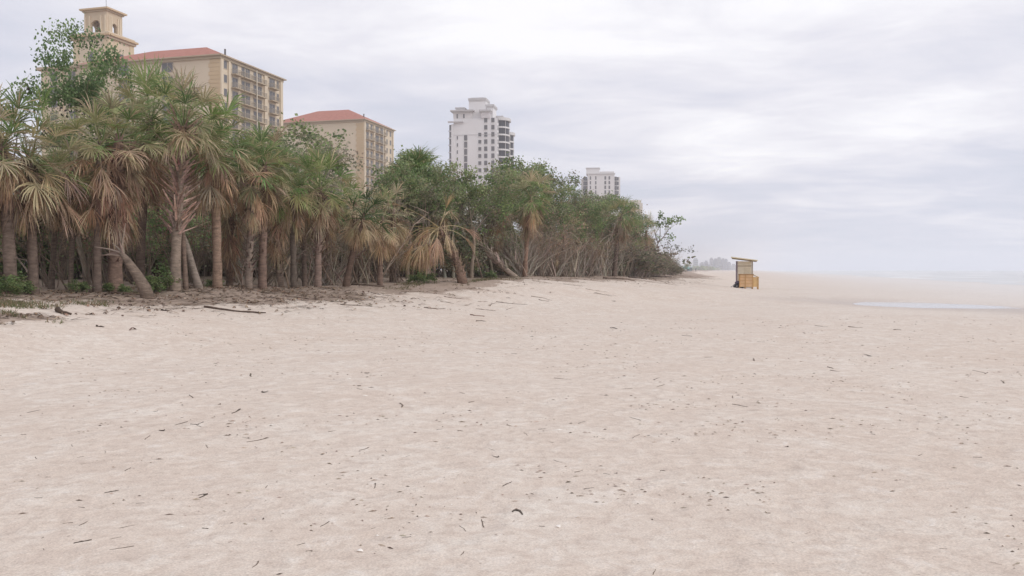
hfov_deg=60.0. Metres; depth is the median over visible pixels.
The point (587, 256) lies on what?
bare shrub
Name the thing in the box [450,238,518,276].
fallen tree trunk
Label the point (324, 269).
dead stem
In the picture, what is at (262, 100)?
hotel
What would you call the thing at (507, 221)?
cabbage palm
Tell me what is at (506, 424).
beach debris
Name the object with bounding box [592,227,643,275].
bare shrub
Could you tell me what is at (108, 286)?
green plant
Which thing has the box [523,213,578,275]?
bare tree
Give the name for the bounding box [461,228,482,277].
dead stem
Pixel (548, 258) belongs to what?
bare shrub
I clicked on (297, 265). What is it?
bare shrub
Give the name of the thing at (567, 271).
bare shrub
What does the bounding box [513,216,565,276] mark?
bare shrub
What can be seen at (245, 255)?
bare shrub
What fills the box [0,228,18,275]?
cabbage palm
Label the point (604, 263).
bare shrub
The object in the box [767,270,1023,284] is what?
sea
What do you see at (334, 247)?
leafy shrub
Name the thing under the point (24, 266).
dead stem
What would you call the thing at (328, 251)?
bare tree
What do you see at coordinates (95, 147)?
broadleaf tree
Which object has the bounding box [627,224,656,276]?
bare shrub
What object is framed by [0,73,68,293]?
cabbage palm
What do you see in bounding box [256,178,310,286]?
cabbage palm
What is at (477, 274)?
leafy shrub
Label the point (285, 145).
broadleaf tree
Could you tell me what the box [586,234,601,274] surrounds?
cabbage palm
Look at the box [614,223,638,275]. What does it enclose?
broadleaf tree
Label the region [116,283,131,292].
green plant
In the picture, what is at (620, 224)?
cabbage palm
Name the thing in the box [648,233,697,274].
sea grape tree
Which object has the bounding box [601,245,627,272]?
leafy shrub
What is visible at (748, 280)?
storage chest
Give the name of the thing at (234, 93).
balcony door
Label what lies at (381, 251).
cabbage palm
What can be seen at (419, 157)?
cabbage palm
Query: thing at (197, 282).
cabbage palm
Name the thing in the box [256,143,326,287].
cabbage palm
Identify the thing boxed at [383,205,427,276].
dead stem
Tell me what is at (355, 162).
broadleaf tree
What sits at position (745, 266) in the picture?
beach hut
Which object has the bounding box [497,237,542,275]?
leafy shrub
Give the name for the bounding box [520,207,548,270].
cabbage palm
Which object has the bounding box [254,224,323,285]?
bare tree
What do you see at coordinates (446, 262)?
leafy shrub
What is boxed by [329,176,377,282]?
cabbage palm
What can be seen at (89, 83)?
sea grape tree
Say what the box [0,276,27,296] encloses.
green plant
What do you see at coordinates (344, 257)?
leafy shrub
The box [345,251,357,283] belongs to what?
dead stem
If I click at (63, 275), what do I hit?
bare shrub
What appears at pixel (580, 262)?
bare shrub
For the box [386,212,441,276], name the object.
leafy shrub
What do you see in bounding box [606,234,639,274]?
leafy shrub
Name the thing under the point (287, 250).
dead stem
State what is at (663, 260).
scrub
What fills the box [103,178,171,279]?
bare shrub
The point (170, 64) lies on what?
window
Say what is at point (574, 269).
bare tree
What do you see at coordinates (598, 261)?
bare shrub
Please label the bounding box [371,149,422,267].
broadleaf tree
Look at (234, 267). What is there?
bare tree
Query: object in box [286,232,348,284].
bare shrub
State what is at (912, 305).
tidal pool water
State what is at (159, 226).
leafy shrub
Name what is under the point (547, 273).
bare shrub
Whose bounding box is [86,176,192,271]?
leafy shrub
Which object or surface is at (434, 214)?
broadleaf tree
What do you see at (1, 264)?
leafy shrub
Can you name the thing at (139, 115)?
cabbage palm
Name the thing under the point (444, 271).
broadleaf tree
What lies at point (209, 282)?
green plant
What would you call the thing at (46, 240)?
leafy shrub
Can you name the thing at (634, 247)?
bare shrub
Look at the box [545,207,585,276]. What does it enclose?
bare shrub
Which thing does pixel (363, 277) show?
bare shrub
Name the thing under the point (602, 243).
bare tree
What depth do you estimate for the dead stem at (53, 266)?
28.23 m
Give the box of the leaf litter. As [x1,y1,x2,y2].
[0,274,716,329]
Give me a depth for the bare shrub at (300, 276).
38.39 m
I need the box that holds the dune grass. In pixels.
[0,276,528,323]
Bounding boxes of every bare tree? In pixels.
[205,227,257,284]
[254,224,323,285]
[301,221,347,285]
[325,233,348,284]
[329,220,390,283]
[518,219,579,276]
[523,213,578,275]
[563,223,594,276]
[580,215,625,275]
[587,216,627,274]
[625,235,649,275]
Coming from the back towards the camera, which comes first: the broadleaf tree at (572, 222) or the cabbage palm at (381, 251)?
the broadleaf tree at (572, 222)
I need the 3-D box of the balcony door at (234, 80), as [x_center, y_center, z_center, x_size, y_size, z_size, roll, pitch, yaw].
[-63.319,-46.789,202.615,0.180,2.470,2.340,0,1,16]
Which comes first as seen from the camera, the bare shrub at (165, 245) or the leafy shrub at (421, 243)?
the bare shrub at (165, 245)
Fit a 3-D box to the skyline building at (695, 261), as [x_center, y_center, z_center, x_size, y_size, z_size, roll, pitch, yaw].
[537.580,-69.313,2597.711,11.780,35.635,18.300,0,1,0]
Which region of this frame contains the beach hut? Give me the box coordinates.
[731,257,757,287]
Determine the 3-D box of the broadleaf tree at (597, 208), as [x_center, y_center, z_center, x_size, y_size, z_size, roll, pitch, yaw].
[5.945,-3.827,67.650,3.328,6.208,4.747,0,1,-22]
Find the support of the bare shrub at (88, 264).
on the beach sand
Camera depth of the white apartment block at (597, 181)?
584.49 m
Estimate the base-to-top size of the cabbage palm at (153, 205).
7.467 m
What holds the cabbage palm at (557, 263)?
on the beach sand
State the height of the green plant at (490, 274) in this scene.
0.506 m
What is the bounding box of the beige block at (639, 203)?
[622,200,642,237]
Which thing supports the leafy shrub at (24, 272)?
on the beach sand
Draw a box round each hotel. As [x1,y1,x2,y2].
[36,6,286,267]
[283,110,395,268]
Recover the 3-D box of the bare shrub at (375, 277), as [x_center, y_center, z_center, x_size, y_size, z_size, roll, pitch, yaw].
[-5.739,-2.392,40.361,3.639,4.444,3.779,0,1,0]
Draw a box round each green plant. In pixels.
[0,269,26,289]
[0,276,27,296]
[7,280,40,294]
[63,278,94,291]
[102,283,114,291]
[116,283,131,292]
[133,276,168,291]
[146,270,181,291]
[204,279,224,286]
[406,271,428,283]
[416,270,439,282]
[484,270,496,277]
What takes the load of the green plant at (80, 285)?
on the beach sand
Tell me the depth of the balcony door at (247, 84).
207.56 m
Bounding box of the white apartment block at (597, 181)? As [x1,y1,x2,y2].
[581,167,619,223]
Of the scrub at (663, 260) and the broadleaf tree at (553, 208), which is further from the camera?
the scrub at (663, 260)
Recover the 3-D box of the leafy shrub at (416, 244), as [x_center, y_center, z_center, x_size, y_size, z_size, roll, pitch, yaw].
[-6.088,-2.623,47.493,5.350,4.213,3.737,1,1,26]
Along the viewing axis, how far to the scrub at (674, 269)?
108.51 m
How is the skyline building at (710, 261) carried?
on the beach sand
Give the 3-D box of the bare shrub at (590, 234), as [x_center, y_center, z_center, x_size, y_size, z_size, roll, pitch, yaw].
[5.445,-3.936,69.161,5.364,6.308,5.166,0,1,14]
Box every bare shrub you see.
[0,147,92,287]
[19,218,90,279]
[38,197,134,284]
[67,191,154,283]
[87,199,167,281]
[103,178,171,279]
[131,186,211,284]
[146,193,224,283]
[148,171,246,282]
[189,230,258,282]
[235,223,271,280]
[242,230,312,286]
[254,236,310,285]
[268,249,300,280]
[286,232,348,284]
[287,184,360,283]
[287,230,362,284]
[329,224,349,277]
[336,177,416,282]
[341,238,376,283]
[345,188,425,281]
[367,206,429,282]
[375,214,423,277]
[492,199,564,275]
[495,224,576,276]
[496,232,557,275]
[503,187,573,270]
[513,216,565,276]
[514,224,574,275]
[519,194,594,276]
[539,229,592,276]
[545,201,590,276]
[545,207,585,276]
[555,197,589,276]
[557,197,608,263]
[558,232,599,276]
[559,200,597,276]
[569,232,604,276]
[580,224,610,275]
[585,241,619,275]
[586,215,632,273]
[586,245,625,275]
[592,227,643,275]
[598,247,636,275]
[599,214,646,271]
[612,204,653,275]
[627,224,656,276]
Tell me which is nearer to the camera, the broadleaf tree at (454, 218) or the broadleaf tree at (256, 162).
the broadleaf tree at (256, 162)
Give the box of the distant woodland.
[682,265,720,269]
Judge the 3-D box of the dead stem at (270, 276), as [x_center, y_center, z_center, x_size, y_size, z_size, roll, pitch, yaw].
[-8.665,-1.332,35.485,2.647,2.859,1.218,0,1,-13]
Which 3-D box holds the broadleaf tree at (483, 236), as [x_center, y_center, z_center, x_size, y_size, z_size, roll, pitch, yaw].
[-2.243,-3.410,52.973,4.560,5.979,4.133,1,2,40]
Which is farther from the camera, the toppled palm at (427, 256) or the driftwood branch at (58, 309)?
the toppled palm at (427, 256)
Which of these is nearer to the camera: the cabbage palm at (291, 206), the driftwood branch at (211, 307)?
the driftwood branch at (211, 307)
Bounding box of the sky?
[0,0,1023,269]
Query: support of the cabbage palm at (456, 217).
on the beach sand
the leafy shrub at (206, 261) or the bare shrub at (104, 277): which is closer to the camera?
the bare shrub at (104, 277)
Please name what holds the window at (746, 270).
in the beach hut
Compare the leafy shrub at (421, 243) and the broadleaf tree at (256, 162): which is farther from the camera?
the leafy shrub at (421, 243)
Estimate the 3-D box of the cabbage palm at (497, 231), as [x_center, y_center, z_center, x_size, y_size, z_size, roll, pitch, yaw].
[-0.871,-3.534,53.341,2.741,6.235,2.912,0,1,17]
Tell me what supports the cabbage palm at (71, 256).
on the beach sand
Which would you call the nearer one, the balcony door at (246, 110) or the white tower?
the balcony door at (246, 110)
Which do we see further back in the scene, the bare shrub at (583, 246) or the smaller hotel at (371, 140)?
the smaller hotel at (371, 140)
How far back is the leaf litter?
28.31 m
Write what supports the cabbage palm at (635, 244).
on the beach sand
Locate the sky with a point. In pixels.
(784, 134)
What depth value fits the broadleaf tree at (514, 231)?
54.04 m
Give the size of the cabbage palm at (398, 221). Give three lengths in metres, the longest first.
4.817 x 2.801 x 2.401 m
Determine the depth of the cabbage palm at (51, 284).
28.46 m
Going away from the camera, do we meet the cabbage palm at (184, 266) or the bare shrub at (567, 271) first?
the cabbage palm at (184, 266)
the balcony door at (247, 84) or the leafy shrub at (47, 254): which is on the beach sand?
the leafy shrub at (47, 254)
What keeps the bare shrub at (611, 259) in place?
on the beach sand
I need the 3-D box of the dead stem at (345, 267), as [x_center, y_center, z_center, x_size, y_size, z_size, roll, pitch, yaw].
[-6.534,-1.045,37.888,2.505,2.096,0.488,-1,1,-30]
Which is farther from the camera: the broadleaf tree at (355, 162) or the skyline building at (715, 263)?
the skyline building at (715, 263)
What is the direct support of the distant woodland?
on the beach sand
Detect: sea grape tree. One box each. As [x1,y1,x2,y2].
[5,13,140,281]
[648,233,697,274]
[652,210,685,248]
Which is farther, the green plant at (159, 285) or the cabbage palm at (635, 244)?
the cabbage palm at (635, 244)
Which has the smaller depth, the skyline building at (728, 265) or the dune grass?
the dune grass
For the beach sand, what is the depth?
8.98 m
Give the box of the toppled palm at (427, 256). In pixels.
[387,194,482,283]
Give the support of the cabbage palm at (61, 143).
on the beach sand
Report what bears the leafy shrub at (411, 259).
on the beach sand
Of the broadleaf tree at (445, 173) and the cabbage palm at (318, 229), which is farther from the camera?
the broadleaf tree at (445, 173)
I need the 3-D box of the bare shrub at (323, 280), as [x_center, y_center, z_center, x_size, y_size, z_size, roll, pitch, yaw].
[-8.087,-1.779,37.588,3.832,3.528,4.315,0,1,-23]
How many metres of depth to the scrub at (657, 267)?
84.75 m
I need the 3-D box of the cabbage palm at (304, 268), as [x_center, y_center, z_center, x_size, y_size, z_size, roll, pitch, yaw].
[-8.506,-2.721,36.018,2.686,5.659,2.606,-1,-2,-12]
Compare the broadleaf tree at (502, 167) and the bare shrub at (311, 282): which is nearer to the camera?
the bare shrub at (311, 282)
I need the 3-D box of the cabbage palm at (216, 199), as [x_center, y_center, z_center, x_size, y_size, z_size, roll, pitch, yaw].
[-10.246,-3.304,30.619,3.219,6.897,3.554,-1,1,-28]
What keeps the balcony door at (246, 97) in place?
in the hotel at (262, 100)
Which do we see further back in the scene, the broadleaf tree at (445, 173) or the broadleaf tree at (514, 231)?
the broadleaf tree at (514, 231)
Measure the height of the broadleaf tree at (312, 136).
8.487 m
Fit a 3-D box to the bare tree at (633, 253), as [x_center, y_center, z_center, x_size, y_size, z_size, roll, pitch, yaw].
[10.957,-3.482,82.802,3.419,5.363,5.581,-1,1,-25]
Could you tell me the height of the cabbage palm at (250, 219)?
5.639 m
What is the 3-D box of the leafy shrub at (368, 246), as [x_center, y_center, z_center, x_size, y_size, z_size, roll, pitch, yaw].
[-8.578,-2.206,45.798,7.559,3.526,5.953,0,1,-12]
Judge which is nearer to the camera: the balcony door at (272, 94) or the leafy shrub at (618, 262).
the leafy shrub at (618, 262)
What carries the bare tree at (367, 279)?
on the beach sand
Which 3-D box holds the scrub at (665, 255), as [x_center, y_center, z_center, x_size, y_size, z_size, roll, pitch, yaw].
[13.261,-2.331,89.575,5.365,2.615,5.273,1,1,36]
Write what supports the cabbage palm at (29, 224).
on the beach sand
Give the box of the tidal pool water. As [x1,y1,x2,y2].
[853,302,1010,308]
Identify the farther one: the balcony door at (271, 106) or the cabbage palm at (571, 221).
the balcony door at (271, 106)
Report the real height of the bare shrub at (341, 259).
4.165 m
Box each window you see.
[118,65,128,75]
[161,62,172,71]
[744,268,749,273]
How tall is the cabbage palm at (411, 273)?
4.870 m
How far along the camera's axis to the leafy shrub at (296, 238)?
41.07 m
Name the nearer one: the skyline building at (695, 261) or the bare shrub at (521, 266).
the bare shrub at (521, 266)
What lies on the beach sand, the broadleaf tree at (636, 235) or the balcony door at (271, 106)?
the broadleaf tree at (636, 235)
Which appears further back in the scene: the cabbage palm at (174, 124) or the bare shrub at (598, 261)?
the bare shrub at (598, 261)
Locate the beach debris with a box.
[0,290,1021,574]
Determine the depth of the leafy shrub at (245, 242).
39.77 m
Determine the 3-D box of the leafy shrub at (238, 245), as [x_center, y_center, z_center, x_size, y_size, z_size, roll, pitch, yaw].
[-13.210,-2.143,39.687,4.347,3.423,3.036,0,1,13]
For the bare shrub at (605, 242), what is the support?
on the beach sand
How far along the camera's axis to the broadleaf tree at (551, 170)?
67.27 m
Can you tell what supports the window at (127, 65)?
in the hotel at (262, 100)
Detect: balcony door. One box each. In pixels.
[232,63,237,73]
[232,77,237,87]
[232,91,237,100]
[245,68,249,77]
[245,82,249,91]
[245,95,249,104]
[245,108,249,117]
[269,78,274,87]
[269,90,274,99]
[269,103,274,112]
[269,116,274,125]
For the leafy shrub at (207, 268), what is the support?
on the beach sand
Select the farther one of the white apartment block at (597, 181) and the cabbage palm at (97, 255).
the white apartment block at (597, 181)
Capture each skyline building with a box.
[693,258,697,266]
[709,258,712,266]
[713,258,716,267]
[716,257,720,265]
[721,258,724,269]
[727,262,730,269]
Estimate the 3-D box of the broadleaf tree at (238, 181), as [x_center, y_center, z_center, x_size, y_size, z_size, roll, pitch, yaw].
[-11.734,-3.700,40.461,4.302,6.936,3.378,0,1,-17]
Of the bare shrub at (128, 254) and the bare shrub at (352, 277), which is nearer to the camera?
the bare shrub at (128, 254)
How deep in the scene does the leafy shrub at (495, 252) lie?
55.30 m
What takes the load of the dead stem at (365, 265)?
on the beach sand
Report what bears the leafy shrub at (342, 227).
on the beach sand
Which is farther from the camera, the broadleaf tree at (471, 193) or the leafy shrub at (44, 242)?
the broadleaf tree at (471, 193)
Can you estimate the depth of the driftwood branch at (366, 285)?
37.44 m
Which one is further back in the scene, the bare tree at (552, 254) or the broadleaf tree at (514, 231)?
the bare tree at (552, 254)
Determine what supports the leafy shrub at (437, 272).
on the beach sand
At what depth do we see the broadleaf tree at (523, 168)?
60.35 m
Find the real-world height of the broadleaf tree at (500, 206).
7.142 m
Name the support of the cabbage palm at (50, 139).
on the beach sand
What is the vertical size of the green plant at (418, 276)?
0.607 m
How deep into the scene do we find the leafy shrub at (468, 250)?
50.89 m
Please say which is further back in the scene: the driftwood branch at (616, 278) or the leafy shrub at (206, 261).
the driftwood branch at (616, 278)
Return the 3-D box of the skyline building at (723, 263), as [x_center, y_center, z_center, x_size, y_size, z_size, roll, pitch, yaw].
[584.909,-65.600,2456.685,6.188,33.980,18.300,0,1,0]
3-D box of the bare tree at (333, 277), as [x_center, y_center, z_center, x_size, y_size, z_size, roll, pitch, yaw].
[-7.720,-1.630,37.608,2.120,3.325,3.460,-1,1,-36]
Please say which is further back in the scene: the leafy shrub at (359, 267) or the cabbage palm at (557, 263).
the cabbage palm at (557, 263)
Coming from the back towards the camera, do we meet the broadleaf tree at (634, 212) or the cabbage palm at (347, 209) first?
the broadleaf tree at (634, 212)
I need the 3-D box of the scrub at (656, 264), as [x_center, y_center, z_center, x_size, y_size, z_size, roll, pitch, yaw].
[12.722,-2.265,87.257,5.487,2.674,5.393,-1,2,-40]
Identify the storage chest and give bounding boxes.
[738,274,758,288]
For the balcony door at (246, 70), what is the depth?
207.51 m
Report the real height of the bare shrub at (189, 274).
4.745 m
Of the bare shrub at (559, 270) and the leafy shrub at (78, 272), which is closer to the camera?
the leafy shrub at (78, 272)
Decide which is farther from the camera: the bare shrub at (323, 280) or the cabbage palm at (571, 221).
the cabbage palm at (571, 221)
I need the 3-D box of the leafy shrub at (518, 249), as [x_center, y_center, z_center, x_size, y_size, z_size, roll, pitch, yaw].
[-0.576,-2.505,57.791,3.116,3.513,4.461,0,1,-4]
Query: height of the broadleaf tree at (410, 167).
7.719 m
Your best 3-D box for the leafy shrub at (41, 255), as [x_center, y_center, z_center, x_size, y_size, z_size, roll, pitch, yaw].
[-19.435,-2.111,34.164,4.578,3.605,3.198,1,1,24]
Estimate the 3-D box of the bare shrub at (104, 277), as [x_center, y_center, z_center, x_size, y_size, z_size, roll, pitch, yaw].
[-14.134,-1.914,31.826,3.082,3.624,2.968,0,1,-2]
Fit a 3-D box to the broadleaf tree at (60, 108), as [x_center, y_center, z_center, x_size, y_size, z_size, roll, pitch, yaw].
[-16.628,-3.695,31.106,3.496,7.156,6.618,1,2,40]
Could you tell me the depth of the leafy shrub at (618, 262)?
78.22 m
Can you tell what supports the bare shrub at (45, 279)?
on the beach sand
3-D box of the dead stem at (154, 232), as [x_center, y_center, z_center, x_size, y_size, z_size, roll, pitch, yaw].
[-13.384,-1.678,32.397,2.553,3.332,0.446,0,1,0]
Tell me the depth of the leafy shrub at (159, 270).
36.75 m
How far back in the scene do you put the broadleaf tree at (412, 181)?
42.44 m
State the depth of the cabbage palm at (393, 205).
47.61 m
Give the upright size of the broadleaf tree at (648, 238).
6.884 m
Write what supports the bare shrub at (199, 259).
on the beach sand
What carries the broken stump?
on the beach sand
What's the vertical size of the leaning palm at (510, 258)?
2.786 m
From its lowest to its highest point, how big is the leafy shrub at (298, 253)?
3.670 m
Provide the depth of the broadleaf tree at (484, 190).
47.98 m
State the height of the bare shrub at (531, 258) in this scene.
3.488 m
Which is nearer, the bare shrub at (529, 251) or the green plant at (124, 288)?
the green plant at (124, 288)
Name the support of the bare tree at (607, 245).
on the beach sand
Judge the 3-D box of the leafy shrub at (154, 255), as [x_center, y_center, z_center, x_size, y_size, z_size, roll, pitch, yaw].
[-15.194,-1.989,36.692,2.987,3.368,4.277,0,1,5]
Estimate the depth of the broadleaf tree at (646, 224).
91.88 m
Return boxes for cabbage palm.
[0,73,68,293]
[0,79,107,293]
[0,100,46,245]
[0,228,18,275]
[25,121,90,178]
[33,123,89,279]
[35,90,170,291]
[37,147,77,288]
[40,126,96,193]
[50,153,93,290]
[67,96,145,281]
[68,85,184,291]
[90,54,198,284]
[103,93,163,198]
[126,64,247,290]
[132,108,174,273]
[157,98,215,198]
[161,117,210,275]
[169,90,264,287]
[181,222,188,289]
[185,235,203,288]
[186,119,244,274]
[199,157,257,285]
[220,134,292,288]
[224,120,307,288]
[239,144,277,276]
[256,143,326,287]
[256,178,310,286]
[272,153,332,285]
[275,142,363,287]
[306,182,346,284]
[321,171,362,270]
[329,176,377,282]
[330,190,363,273]
[336,185,394,286]
[356,189,412,285]
[367,181,420,281]
[370,177,410,227]
[386,141,445,273]
[397,196,423,276]
[423,181,461,272]
[441,205,466,233]
[478,181,516,271]
[491,191,518,268]
[503,164,556,276]
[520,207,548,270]
[542,225,564,276]
[554,213,579,276]
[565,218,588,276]
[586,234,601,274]
[591,236,610,275]
[604,195,643,276]
[629,241,644,270]
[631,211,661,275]
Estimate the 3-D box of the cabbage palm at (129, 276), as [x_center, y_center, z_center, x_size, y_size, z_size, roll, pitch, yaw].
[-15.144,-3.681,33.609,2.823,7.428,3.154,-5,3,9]
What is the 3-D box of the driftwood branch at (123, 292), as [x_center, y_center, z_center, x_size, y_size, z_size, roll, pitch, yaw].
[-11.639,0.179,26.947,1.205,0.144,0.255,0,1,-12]
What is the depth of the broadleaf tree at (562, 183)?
67.97 m
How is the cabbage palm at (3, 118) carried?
on the beach sand
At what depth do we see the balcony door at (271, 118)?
217.84 m
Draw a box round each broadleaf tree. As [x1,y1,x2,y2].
[7,86,108,234]
[63,108,142,275]
[221,133,310,266]
[221,137,279,278]
[246,112,352,274]
[273,134,353,276]
[287,138,347,277]
[293,134,367,208]
[357,162,429,229]
[365,156,461,278]
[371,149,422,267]
[373,145,441,274]
[400,175,472,273]
[426,172,482,277]
[435,163,490,277]
[435,167,466,276]
[444,165,521,277]
[445,185,518,277]
[468,160,529,276]
[480,152,532,273]
[483,186,533,271]
[500,158,557,223]
[505,182,576,275]
[512,166,586,241]
[521,158,561,219]
[522,196,572,274]
[554,201,588,260]
[559,189,622,275]
[567,194,616,274]
[569,198,612,267]
[589,218,627,268]
[598,190,624,235]
[612,200,651,245]
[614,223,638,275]
[628,223,644,241]
[632,212,657,247]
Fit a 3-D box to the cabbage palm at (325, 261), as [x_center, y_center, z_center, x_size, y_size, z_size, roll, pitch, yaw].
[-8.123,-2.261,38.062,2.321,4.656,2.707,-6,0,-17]
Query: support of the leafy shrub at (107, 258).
on the beach sand
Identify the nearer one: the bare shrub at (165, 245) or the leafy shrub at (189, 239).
the bare shrub at (165, 245)
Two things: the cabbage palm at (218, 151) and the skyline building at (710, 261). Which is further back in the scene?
the skyline building at (710, 261)
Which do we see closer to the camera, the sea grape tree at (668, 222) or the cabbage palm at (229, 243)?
the cabbage palm at (229, 243)
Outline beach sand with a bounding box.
[0,270,1023,575]
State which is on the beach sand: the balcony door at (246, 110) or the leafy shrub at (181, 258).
the leafy shrub at (181, 258)
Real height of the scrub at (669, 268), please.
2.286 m
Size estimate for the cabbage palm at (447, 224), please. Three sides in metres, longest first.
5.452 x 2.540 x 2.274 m
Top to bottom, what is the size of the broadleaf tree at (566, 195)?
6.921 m
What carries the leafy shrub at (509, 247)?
on the beach sand
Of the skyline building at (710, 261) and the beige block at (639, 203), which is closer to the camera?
the beige block at (639, 203)
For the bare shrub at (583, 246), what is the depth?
66.66 m
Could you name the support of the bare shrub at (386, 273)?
on the beach sand
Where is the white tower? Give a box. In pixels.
[448,97,514,270]
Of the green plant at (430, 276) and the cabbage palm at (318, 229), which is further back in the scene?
the green plant at (430, 276)
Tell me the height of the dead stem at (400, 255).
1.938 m
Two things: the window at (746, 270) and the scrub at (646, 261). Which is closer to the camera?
the window at (746, 270)
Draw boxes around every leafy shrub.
[0,194,81,278]
[0,195,42,271]
[0,197,92,276]
[17,168,135,278]
[17,228,59,275]
[19,228,80,278]
[21,228,59,264]
[37,178,156,278]
[45,222,159,278]
[48,218,157,278]
[75,193,200,278]
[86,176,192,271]
[130,222,189,275]
[145,198,211,273]
[146,192,241,278]
[147,224,257,274]
[162,217,258,276]
[181,218,258,275]
[181,227,255,275]
[196,214,336,270]
[241,191,338,274]
[267,220,347,277]
[268,207,322,269]
[272,187,371,273]
[286,189,365,274]
[328,229,373,271]
[332,232,384,275]
[336,212,407,275]
[337,214,417,275]
[366,210,442,271]
[371,218,427,276]
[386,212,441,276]
[400,206,469,273]
[401,223,450,274]
[431,244,486,276]
[435,231,490,276]
[445,210,506,273]
[446,221,521,275]
[448,221,512,275]
[472,224,532,273]
[488,224,523,274]
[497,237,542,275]
[568,230,595,270]
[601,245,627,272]
[604,245,627,273]
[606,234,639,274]
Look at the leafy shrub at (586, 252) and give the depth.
70.35 m
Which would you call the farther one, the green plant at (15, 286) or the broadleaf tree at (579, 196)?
the broadleaf tree at (579, 196)
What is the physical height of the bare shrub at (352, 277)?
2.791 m
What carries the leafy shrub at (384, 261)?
on the beach sand
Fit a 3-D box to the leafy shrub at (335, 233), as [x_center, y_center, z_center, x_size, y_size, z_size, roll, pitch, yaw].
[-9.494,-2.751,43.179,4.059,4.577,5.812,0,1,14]
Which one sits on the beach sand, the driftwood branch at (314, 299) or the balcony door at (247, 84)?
the driftwood branch at (314, 299)
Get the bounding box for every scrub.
[608,245,663,276]
[620,243,695,277]
[630,253,670,276]
[645,253,673,276]
[650,250,677,275]
[657,258,675,275]
[661,260,677,273]
[665,264,682,274]
[666,261,680,274]
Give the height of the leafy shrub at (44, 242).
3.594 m
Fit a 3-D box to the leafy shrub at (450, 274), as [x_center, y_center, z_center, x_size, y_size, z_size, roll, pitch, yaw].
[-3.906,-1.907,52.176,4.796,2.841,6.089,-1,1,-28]
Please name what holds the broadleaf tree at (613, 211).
on the beach sand
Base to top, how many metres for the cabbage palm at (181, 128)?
7.528 m
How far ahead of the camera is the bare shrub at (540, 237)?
56.95 m
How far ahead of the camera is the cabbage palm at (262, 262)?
32.20 m
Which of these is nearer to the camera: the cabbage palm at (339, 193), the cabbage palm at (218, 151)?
the cabbage palm at (218, 151)
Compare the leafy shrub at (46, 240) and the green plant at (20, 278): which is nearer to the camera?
the green plant at (20, 278)
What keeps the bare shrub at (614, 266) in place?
on the beach sand
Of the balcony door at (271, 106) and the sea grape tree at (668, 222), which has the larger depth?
the balcony door at (271, 106)
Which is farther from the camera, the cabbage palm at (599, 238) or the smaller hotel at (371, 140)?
the smaller hotel at (371, 140)
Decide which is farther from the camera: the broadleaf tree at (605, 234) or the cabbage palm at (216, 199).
the broadleaf tree at (605, 234)
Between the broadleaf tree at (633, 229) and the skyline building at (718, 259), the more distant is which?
the skyline building at (718, 259)
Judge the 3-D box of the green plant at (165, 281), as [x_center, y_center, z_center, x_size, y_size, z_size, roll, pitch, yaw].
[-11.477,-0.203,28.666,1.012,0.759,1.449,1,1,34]
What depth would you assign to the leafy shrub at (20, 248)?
33.26 m
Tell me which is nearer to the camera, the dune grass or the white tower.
the dune grass
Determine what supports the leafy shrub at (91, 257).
on the beach sand
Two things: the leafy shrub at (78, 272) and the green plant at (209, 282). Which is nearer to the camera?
the green plant at (209, 282)
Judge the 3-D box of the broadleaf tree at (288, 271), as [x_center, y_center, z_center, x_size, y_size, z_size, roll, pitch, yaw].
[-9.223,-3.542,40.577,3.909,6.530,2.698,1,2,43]
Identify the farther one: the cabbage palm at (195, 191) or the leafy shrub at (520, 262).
the leafy shrub at (520, 262)
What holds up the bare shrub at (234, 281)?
on the beach sand
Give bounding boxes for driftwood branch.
[54,307,71,314]
[108,292,138,294]
[204,306,265,312]
[285,295,343,301]
[351,283,383,286]
[603,277,634,280]
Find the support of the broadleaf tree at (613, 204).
on the beach sand
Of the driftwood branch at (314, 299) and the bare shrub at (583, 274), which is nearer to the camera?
the driftwood branch at (314, 299)
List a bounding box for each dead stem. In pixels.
[0,246,42,288]
[22,243,66,288]
[59,228,132,283]
[131,210,166,256]
[267,209,336,276]
[267,234,303,282]
[308,251,333,284]
[334,242,377,280]
[339,226,374,281]
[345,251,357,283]
[358,227,388,283]
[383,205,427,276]
[383,243,432,273]
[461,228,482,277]
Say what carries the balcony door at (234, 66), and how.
in the hotel at (262, 100)
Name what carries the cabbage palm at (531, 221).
on the beach sand
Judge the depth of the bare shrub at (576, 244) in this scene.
64.42 m
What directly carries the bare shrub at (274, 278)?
on the beach sand
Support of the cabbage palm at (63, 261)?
on the beach sand
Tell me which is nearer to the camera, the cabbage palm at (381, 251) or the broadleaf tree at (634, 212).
the cabbage palm at (381, 251)
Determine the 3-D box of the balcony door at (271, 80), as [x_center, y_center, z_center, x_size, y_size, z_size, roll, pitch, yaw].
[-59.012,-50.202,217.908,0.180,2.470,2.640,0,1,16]
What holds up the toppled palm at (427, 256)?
on the beach sand
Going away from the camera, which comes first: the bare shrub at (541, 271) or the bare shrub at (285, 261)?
the bare shrub at (285, 261)
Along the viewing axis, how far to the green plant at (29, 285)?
25.32 m
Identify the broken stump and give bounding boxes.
[97,223,154,298]
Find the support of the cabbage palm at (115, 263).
on the beach sand
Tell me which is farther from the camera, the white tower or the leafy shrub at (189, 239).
the white tower
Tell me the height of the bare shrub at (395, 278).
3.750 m
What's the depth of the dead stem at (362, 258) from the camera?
40.14 m
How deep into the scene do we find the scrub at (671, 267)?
104.90 m
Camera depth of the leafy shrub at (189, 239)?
37.58 m
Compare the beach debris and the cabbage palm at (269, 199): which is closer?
the beach debris
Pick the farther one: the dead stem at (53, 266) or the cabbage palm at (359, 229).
the cabbage palm at (359, 229)
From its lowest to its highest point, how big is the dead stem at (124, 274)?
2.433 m

